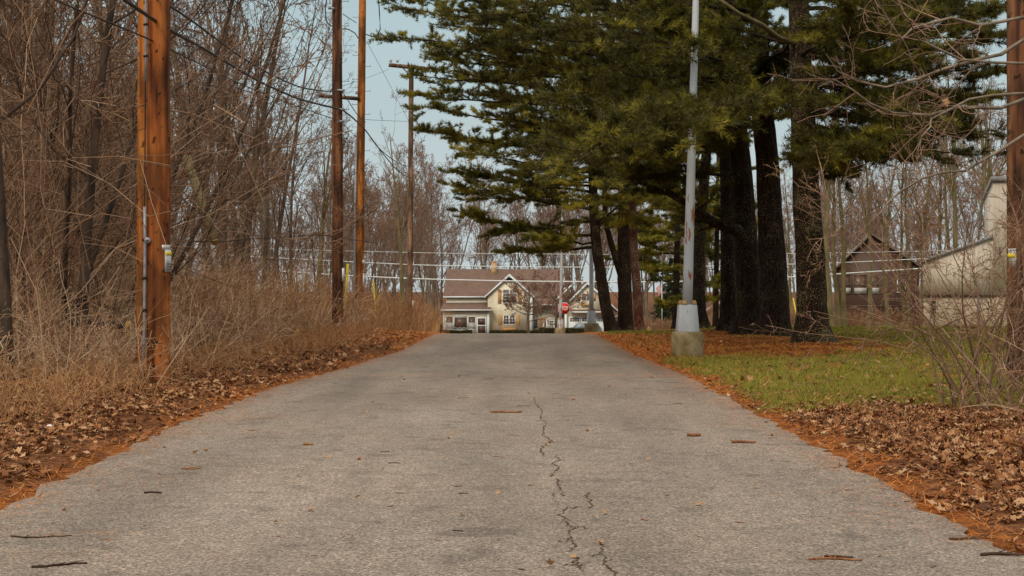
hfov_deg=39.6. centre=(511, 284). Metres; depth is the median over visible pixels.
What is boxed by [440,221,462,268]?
bare tree
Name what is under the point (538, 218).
bare tree
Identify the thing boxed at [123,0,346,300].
bare tree
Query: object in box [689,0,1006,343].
pine tree
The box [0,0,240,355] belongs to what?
bare tree
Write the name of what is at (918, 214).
bare tree
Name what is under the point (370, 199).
bare tree
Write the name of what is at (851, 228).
bare tree
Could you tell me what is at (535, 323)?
window
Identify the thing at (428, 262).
bare tree
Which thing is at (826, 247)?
bare tree
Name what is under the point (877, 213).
bare tree
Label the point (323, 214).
bare tree
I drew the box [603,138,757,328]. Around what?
pine tree
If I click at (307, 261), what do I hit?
bare tree
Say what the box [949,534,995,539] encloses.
twig
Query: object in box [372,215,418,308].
bare tree
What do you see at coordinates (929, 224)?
bare tree
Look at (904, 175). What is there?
bare tree
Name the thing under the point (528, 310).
bare tree
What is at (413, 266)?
bare tree
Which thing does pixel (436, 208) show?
bare tree
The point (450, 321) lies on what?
window
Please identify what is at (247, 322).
bramble
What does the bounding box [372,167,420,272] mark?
bare tree
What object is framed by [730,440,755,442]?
twig
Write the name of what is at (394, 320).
dry grass
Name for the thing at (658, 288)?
flag
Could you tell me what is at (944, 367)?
bare shrub
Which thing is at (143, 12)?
overhead cable
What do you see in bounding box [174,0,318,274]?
bare tree
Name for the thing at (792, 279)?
bare tree
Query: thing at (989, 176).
bare tree
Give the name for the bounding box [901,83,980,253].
bare tree
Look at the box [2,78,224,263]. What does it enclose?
bare tree
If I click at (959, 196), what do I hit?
bare tree
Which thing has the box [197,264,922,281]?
overhead cable
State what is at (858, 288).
window
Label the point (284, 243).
bare tree
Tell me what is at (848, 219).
bare tree
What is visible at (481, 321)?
door
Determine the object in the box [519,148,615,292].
bare tree
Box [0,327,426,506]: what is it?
leaf litter
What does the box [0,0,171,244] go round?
bare tree
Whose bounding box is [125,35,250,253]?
bare tree
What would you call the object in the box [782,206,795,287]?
bare tree
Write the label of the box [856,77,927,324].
bare tree
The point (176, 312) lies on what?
undergrowth
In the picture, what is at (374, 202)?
bare tree
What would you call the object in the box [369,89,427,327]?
bare tree
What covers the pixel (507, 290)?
window
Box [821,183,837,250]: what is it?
bare tree
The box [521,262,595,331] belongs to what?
bare tree
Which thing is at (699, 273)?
pine tree
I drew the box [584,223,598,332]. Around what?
light pole
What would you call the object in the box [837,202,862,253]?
bare tree
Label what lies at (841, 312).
bare tree
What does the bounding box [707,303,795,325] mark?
dry hedge
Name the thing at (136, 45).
bare tree
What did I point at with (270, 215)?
bare tree
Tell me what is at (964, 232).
bare tree
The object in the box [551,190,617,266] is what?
bare tree
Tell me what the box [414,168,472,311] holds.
bare tree
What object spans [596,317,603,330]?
garage door
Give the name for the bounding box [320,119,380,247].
bare tree
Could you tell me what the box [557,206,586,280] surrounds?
bare tree
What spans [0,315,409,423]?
dry grass
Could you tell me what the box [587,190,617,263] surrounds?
bare tree
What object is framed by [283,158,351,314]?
bare tree
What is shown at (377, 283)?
bare tree
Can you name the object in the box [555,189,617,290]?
bare tree
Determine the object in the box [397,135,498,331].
bare tree
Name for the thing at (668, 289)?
spruce tree
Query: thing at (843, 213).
bare tree
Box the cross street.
[440,332,583,332]
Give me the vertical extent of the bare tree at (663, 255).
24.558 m
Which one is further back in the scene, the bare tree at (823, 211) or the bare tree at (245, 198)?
the bare tree at (823, 211)
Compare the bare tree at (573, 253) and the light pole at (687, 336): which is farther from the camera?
the bare tree at (573, 253)
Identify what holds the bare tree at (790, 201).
on the ground at (114, 448)
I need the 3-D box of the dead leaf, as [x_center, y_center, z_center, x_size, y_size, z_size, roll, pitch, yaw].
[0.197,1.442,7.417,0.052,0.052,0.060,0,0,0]
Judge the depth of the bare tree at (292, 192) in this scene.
55.78 m
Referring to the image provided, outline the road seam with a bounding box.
[292,377,741,457]
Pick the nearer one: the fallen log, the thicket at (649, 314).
the fallen log
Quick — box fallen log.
[56,318,131,328]
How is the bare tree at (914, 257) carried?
on the ground at (114, 448)
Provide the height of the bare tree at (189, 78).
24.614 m
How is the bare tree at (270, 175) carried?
on the ground at (114, 448)
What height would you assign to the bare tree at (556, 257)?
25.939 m
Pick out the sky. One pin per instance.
(378, 91)
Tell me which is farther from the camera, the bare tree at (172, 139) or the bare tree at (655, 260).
the bare tree at (655, 260)
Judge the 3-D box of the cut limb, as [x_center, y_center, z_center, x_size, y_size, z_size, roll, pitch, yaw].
[-7.106,-1.979,32.450,0.200,2.195,2.309,0,0,-29]
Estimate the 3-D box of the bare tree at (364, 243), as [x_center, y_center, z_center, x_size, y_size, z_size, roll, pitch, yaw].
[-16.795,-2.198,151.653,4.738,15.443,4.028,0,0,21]
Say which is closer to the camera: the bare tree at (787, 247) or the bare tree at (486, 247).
the bare tree at (787, 247)
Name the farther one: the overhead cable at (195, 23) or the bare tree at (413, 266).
the bare tree at (413, 266)
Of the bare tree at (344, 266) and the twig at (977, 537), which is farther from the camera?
the bare tree at (344, 266)
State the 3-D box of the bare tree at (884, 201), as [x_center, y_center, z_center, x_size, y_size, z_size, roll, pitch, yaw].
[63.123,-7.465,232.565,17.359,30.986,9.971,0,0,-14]
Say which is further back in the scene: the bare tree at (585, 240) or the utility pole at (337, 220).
the bare tree at (585, 240)
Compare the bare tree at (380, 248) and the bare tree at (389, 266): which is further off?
the bare tree at (389, 266)
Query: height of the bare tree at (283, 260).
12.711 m
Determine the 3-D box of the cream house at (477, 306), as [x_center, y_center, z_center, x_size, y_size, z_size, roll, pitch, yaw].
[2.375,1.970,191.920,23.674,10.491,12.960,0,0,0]
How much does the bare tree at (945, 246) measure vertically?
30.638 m
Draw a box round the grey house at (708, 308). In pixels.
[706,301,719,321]
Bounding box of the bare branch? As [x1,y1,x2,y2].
[719,0,794,44]
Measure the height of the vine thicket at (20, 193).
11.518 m
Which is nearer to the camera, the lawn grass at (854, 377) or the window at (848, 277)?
the lawn grass at (854, 377)
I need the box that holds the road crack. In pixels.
[534,397,616,575]
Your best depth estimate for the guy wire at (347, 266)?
49.99 m
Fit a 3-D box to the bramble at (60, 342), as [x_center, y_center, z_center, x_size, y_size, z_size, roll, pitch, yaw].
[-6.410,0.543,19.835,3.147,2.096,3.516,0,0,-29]
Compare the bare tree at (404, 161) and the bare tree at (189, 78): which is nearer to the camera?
the bare tree at (189, 78)
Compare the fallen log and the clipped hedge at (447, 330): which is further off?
the clipped hedge at (447, 330)
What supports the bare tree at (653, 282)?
on the ground at (114, 448)
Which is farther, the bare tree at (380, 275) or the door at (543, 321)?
the door at (543, 321)
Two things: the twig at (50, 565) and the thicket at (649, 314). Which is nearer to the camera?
the twig at (50, 565)
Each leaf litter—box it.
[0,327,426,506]
[609,326,1023,551]
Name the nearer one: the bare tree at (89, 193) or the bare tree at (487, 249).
the bare tree at (89, 193)
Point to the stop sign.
(565, 308)
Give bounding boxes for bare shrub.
[740,85,1023,409]
[917,209,1023,394]
[927,309,1023,423]
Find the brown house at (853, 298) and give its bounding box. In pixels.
[831,233,920,325]
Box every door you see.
[477,317,485,331]
[540,319,545,327]
[569,317,579,327]
[581,317,586,322]
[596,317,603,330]
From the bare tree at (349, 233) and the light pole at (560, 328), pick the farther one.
the bare tree at (349, 233)
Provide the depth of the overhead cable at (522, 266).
100.98 m
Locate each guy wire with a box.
[344,105,358,324]
[365,179,376,322]
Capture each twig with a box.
[10,533,71,537]
[31,560,87,567]
[144,491,161,492]
[490,410,521,412]
[687,433,700,435]
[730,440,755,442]
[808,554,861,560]
[824,555,852,557]
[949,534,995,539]
[980,549,1023,555]
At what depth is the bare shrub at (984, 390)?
14.64 m
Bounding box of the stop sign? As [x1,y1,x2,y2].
[558,303,569,321]
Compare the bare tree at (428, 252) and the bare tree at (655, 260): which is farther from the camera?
the bare tree at (655, 260)
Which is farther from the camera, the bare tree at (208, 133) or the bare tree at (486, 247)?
the bare tree at (486, 247)
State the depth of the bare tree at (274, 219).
62.78 m
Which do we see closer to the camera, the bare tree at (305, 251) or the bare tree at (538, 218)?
the bare tree at (538, 218)
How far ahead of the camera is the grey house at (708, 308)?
135.00 m
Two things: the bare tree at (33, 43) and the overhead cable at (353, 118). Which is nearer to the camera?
the bare tree at (33, 43)
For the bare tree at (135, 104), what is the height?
12.353 m
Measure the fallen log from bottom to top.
0.168 m
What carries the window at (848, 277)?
in the brown house at (853, 298)
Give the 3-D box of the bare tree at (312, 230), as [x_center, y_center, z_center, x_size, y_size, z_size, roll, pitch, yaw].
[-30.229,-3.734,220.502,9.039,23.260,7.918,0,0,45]
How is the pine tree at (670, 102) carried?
on the ground at (114, 448)
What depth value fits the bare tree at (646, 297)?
206.93 m
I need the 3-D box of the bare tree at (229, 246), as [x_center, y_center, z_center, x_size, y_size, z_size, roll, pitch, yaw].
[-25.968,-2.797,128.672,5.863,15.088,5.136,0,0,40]
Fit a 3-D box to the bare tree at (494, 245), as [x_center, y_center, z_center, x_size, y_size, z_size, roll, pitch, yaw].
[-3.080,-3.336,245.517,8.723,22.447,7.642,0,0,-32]
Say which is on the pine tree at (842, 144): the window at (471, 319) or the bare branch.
the bare branch
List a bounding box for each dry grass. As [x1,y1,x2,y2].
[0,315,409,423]
[15,252,457,343]
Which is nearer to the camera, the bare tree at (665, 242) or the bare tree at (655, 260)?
the bare tree at (665, 242)
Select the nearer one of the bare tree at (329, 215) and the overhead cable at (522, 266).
the overhead cable at (522, 266)
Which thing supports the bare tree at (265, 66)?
on the ground at (114, 448)
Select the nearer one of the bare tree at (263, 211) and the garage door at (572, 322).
the bare tree at (263, 211)
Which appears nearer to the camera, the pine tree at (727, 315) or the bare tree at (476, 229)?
the pine tree at (727, 315)
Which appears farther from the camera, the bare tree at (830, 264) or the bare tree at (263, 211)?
the bare tree at (830, 264)
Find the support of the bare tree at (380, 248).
on the ground at (114, 448)
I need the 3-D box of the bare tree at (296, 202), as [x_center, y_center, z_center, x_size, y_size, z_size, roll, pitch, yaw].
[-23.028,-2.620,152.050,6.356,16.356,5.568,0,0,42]
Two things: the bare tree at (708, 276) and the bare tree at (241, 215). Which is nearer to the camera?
the bare tree at (241, 215)
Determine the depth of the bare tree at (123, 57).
88.20 m
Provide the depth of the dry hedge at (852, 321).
111.71 m
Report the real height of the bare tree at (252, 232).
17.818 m
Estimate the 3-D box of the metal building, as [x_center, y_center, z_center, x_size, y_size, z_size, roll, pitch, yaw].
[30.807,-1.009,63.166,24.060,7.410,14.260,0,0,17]
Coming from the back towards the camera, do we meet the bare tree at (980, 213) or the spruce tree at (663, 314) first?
the spruce tree at (663, 314)
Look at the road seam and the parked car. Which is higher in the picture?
the parked car
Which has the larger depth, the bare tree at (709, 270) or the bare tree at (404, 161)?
the bare tree at (709, 270)
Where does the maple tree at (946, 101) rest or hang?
on the ground at (114, 448)
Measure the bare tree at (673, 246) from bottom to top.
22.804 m
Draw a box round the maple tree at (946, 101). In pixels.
[766,0,1023,249]
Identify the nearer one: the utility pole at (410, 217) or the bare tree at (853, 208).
the utility pole at (410, 217)
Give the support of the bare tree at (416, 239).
on the ground at (114, 448)
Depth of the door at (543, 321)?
190.93 m
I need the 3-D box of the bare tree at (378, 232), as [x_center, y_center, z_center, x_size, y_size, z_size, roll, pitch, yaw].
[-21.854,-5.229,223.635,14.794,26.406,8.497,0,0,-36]
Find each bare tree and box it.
[0,0,113,272]
[0,0,116,379]
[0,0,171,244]
[0,0,180,304]
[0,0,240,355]
[0,0,272,357]
[0,0,383,350]
[0,1,62,201]
[0,2,92,236]
[1,0,127,267]
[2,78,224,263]
[3,0,187,172]
[3,83,189,251]
[4,65,185,256]
[20,0,187,241]
[55,0,223,278]
[57,0,232,235]
[74,4,175,146]
[74,42,308,273]
[76,29,217,222]
[77,10,208,242]
[79,10,135,159]
[116,55,208,241]
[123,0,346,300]
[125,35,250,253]
[127,0,247,288]
[130,0,305,286]
[170,75,257,264]
[170,86,260,278]
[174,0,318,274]
[176,0,357,287]
[209,73,318,277]
[212,194,256,281]
[213,137,274,277]
[217,77,296,288]
[217,111,281,243]
[219,156,287,280]
[229,132,305,274]
[242,158,323,287]
[246,110,321,289]
[250,200,298,284]
[251,214,259,265]
[263,87,343,297]
[270,205,310,284]
[273,184,313,287]
[273,236,298,282]
[279,211,315,278]
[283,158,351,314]
[293,228,324,281]
[295,210,317,284]
[297,190,331,287]
[299,59,353,297]
[301,183,329,285]
[305,111,375,292]
[308,198,353,291]
[311,205,352,306]
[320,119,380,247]
[320,142,428,312]
[322,210,368,286]
[325,199,367,299]
[326,142,395,273]
[331,186,371,288]
[345,150,404,290]
[345,199,372,268]
[346,170,415,299]
[347,161,446,311]
[348,163,404,287]
[348,167,384,279]
[348,206,376,300]
[364,182,398,304]
[365,164,443,300]
[366,237,398,299]
[367,250,396,300]
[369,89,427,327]
[371,179,426,327]
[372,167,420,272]
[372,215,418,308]
[376,214,403,305]
[378,132,434,327]
[378,199,451,327]
[387,226,426,295]
[388,215,429,328]
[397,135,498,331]
[403,146,468,315]
[403,186,437,302]
[405,203,450,301]
[413,229,444,304]
[413,245,443,307]
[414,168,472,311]
[414,210,443,312]
[418,208,456,327]
[435,201,507,268]
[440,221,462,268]
[448,142,532,268]
[466,193,502,268]
[468,202,512,268]
[468,212,506,268]
[491,193,533,268]
[495,201,534,268]
[498,267,558,331]
[507,192,542,268]
[511,159,573,270]
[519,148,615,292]
[521,203,568,273]
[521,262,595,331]
[522,205,556,268]
[526,208,565,268]
[527,179,553,264]
[529,209,571,279]
[541,154,616,290]
[543,164,614,299]
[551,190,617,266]
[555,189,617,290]
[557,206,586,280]
[579,205,601,269]
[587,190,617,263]
[600,192,644,298]
[602,230,614,275]
[636,185,662,320]
[636,203,660,312]
[638,208,665,290]
[642,225,662,307]
[646,186,694,292]
[653,210,681,289]
[657,211,684,291]
[658,211,673,296]
[684,200,719,306]
[705,204,719,305]
[705,230,720,302]
[756,185,792,223]
[778,64,845,325]
[778,142,794,309]
[781,181,854,245]
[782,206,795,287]
[783,210,795,325]
[789,179,873,253]
[790,189,846,308]
[816,64,871,326]
[819,175,897,269]
[821,167,879,259]
[821,177,872,254]
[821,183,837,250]
[822,213,846,312]
[829,186,865,286]
[837,191,860,258]
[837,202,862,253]
[842,126,892,325]
[846,217,873,253]
[853,175,891,247]
[854,185,888,243]
[855,159,938,261]
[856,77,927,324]
[860,186,932,278]
[870,157,937,325]
[883,163,951,263]
[887,80,964,312]
[898,188,933,319]
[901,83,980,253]
[910,218,945,306]
[911,171,952,257]
[912,159,996,252]
[918,21,978,248]
[937,0,1006,194]
[941,118,983,242]
[948,162,993,243]
[949,77,1006,241]
[958,44,1006,206]
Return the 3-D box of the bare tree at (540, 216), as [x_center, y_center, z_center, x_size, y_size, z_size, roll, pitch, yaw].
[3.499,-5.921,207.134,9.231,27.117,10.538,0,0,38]
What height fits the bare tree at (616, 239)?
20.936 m
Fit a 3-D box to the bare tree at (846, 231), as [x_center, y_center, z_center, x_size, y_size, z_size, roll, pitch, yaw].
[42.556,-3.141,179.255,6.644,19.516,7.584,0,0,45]
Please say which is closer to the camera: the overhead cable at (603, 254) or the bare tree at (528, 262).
the overhead cable at (603, 254)
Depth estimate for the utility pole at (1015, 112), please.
22.06 m
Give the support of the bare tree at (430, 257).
on the ground at (114, 448)
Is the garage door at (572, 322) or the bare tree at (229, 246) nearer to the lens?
the bare tree at (229, 246)
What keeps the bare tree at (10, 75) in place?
on the ground at (114, 448)
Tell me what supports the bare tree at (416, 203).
on the ground at (114, 448)
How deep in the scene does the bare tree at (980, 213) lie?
123.44 m
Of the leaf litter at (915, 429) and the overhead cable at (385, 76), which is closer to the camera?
the leaf litter at (915, 429)
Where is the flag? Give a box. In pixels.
[656,283,660,295]
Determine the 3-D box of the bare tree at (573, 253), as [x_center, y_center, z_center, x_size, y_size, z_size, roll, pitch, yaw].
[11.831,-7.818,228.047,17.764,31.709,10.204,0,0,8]
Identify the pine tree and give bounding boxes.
[368,0,751,331]
[416,0,759,335]
[427,0,753,330]
[458,0,812,337]
[475,1,827,331]
[488,0,747,330]
[598,0,844,327]
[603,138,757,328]
[659,152,783,326]
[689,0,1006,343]
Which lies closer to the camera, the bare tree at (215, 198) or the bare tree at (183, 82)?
the bare tree at (183, 82)
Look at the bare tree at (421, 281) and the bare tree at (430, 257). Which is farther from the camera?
the bare tree at (430, 257)
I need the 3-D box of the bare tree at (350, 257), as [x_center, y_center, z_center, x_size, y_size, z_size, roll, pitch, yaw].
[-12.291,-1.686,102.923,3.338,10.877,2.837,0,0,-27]
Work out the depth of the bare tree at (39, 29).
29.07 m
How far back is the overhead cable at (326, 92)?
51.81 m
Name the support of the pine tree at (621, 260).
on the ground at (114, 448)
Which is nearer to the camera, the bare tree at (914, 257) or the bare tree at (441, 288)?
the bare tree at (441, 288)
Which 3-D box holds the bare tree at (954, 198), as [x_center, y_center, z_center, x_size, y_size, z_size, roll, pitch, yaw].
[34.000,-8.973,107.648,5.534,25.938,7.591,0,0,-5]
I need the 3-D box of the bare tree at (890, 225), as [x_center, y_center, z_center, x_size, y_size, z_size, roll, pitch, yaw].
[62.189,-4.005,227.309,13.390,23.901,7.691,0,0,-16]
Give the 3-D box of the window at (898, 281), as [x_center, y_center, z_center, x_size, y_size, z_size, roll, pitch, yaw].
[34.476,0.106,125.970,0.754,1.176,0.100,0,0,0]
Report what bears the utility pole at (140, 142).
on the ground at (114, 448)
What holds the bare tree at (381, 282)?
on the ground at (114, 448)
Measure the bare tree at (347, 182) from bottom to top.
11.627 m
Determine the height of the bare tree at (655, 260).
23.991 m
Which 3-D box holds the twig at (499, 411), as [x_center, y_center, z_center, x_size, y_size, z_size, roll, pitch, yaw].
[-0.069,1.461,16.380,0.366,0.026,0.081,0,0,0]
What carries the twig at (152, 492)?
on the road
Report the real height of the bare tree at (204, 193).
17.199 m
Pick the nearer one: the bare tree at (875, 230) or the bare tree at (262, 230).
the bare tree at (262, 230)
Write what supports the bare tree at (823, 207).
on the ground at (114, 448)
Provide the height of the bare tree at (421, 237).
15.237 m
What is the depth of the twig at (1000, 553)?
7.82 m
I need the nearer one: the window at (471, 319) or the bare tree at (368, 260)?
the window at (471, 319)
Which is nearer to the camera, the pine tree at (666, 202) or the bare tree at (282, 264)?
the pine tree at (666, 202)
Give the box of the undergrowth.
[0,206,388,380]
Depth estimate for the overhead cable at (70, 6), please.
20.28 m
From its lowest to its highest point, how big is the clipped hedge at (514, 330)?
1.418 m
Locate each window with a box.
[446,316,452,329]
[454,316,467,329]
[468,316,475,329]
[503,289,508,302]
[503,315,508,324]
[509,315,514,324]
[510,289,516,301]
[533,320,537,328]
[840,275,850,293]
[853,275,866,293]
[872,275,879,293]
[897,279,905,292]
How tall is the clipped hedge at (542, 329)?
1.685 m
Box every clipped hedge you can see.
[442,329,471,333]
[489,329,538,331]
[539,327,554,331]
[566,328,583,333]
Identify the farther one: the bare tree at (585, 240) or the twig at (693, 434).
the bare tree at (585, 240)
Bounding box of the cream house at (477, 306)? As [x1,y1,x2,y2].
[440,261,617,331]
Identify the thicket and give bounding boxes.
[0,0,408,383]
[370,298,921,327]
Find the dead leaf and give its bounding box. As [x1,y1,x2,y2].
[545,558,553,564]
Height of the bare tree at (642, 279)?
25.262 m
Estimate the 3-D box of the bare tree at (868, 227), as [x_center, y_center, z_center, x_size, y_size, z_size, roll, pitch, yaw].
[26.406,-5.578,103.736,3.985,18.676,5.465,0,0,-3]
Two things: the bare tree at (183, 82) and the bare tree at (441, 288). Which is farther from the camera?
the bare tree at (441, 288)
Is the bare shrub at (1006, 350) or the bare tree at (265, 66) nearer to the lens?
the bare shrub at (1006, 350)
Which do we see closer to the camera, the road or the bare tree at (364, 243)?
the road
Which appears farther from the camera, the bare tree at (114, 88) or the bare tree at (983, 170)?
the bare tree at (983, 170)
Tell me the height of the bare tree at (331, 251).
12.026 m
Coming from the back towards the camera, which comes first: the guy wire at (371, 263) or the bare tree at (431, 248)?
the bare tree at (431, 248)
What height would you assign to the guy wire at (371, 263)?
7.509 m
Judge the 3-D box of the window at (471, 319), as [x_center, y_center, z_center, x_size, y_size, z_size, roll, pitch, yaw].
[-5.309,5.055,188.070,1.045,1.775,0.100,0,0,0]
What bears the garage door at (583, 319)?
in the cream house at (477, 306)
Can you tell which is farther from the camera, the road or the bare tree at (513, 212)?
the bare tree at (513, 212)
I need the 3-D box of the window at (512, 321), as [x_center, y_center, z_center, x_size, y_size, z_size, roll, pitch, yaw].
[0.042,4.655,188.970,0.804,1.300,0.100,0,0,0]
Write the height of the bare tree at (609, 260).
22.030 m
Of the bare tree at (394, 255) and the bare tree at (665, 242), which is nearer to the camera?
the bare tree at (394, 255)
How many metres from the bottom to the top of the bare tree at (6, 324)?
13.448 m
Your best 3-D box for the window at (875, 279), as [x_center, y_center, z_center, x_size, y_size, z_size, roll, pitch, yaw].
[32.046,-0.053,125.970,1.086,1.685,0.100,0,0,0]
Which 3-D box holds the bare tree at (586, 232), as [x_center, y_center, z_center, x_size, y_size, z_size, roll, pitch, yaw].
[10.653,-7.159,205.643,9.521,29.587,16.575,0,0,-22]
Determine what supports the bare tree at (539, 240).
on the ground at (114, 448)
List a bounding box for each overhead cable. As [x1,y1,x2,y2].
[55,0,338,120]
[122,0,340,109]
[157,0,339,91]
[195,246,948,254]
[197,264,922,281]
[215,253,924,267]
[275,69,388,118]
[342,92,364,121]
[343,111,411,177]
[366,41,408,120]
[366,131,413,166]
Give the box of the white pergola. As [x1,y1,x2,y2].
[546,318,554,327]
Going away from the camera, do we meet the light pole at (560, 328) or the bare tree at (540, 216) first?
the light pole at (560, 328)
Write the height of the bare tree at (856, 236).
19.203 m
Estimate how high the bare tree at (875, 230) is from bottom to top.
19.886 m
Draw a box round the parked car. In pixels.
[571,323,601,331]
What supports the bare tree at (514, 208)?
on the ground at (114, 448)
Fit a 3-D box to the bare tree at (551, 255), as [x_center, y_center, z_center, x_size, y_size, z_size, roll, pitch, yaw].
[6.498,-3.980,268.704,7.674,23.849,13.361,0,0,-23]
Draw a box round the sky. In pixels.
[0,0,1006,291]
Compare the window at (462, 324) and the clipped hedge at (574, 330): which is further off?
the window at (462, 324)
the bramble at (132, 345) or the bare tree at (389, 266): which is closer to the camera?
the bramble at (132, 345)
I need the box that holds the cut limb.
[183,154,218,244]
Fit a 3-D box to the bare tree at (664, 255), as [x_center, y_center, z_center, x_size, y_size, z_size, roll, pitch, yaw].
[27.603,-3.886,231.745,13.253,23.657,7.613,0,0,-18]
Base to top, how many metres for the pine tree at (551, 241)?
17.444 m
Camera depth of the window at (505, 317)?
188.98 m
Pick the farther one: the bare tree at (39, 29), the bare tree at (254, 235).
the bare tree at (254, 235)
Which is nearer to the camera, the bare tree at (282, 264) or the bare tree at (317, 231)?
the bare tree at (282, 264)
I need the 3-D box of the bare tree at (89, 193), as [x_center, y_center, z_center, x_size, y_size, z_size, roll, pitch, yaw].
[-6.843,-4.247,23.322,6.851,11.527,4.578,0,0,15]
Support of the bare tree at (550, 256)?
on the ground at (114, 448)
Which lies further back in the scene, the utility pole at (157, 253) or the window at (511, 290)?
the window at (511, 290)
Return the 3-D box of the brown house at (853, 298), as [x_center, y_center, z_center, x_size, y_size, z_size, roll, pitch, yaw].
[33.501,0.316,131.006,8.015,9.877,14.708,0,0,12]
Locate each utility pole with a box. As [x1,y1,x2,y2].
[136,0,147,375]
[142,0,171,382]
[319,0,380,322]
[325,0,348,330]
[389,59,427,330]
[1006,0,1023,380]
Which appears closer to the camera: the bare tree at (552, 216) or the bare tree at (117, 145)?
the bare tree at (117, 145)
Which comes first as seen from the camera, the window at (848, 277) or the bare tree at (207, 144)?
the bare tree at (207, 144)
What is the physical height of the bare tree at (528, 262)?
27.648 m
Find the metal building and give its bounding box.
[922,176,1006,325]
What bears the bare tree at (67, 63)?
on the ground at (114, 448)
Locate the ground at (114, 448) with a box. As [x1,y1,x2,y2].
[0,292,1023,552]
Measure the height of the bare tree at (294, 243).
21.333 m
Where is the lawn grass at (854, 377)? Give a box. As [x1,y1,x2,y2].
[570,324,1023,411]
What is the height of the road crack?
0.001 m
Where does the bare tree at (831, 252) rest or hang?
on the ground at (114, 448)
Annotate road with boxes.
[0,333,1023,575]
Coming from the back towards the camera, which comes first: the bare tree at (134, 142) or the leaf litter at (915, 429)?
the bare tree at (134, 142)
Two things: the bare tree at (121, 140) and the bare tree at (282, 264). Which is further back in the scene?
the bare tree at (282, 264)
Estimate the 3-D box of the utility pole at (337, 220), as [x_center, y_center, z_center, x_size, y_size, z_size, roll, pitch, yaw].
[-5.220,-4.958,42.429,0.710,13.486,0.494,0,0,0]
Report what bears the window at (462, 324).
in the cream house at (477, 306)
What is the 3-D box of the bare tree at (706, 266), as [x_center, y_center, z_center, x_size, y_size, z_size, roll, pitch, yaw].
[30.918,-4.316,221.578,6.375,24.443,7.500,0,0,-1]
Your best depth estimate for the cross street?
103.62 m
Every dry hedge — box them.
[644,316,671,329]
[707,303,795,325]
[833,308,923,325]
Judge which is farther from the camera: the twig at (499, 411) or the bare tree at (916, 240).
the bare tree at (916, 240)
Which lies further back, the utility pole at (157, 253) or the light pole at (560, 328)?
the light pole at (560, 328)
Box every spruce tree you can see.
[650,258,682,323]
[659,310,671,328]
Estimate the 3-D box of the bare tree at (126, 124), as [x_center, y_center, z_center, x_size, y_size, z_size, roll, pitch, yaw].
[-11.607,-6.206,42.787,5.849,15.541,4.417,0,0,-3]
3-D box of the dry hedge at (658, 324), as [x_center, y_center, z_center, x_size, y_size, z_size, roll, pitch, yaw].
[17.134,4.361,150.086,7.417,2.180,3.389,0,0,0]
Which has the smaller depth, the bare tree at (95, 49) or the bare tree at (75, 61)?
the bare tree at (75, 61)
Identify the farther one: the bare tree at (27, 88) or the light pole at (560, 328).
the light pole at (560, 328)
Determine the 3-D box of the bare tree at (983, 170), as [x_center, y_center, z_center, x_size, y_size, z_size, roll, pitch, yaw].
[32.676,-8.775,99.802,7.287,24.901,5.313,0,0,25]
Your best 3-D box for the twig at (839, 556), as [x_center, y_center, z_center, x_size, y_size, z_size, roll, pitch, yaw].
[1.772,1.473,7.713,0.156,0.013,0.027,0,0,10]
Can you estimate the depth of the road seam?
14.44 m
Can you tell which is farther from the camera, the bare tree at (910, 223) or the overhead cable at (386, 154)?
the bare tree at (910, 223)
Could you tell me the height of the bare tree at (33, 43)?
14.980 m
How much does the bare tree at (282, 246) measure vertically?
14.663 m
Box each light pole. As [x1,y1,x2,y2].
[555,189,565,332]
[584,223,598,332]
[671,0,702,357]
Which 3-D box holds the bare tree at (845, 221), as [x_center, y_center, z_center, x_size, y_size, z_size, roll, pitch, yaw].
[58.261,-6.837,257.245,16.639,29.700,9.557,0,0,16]
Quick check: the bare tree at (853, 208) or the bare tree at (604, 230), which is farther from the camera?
the bare tree at (853, 208)
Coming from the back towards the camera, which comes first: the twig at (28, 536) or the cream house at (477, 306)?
the cream house at (477, 306)
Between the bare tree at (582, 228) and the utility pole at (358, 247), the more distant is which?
the bare tree at (582, 228)
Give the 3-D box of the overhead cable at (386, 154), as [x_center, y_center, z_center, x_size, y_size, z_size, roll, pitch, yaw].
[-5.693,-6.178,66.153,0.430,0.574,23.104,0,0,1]
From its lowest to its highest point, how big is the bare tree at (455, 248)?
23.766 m
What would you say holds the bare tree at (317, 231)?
on the ground at (114, 448)
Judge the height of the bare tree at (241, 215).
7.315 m
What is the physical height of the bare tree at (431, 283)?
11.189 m
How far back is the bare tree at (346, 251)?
147.67 m
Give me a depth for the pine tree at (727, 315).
40.30 m
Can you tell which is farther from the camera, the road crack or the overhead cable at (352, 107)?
the overhead cable at (352, 107)
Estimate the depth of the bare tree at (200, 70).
35.82 m
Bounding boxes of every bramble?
[0,253,170,382]
[13,284,209,383]
[91,252,295,370]
[182,269,312,352]
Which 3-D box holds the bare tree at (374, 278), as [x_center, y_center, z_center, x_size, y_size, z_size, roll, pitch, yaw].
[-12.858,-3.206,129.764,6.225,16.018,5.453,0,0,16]
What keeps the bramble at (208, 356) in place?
on the ground at (114, 448)
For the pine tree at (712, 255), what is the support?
on the ground at (114, 448)

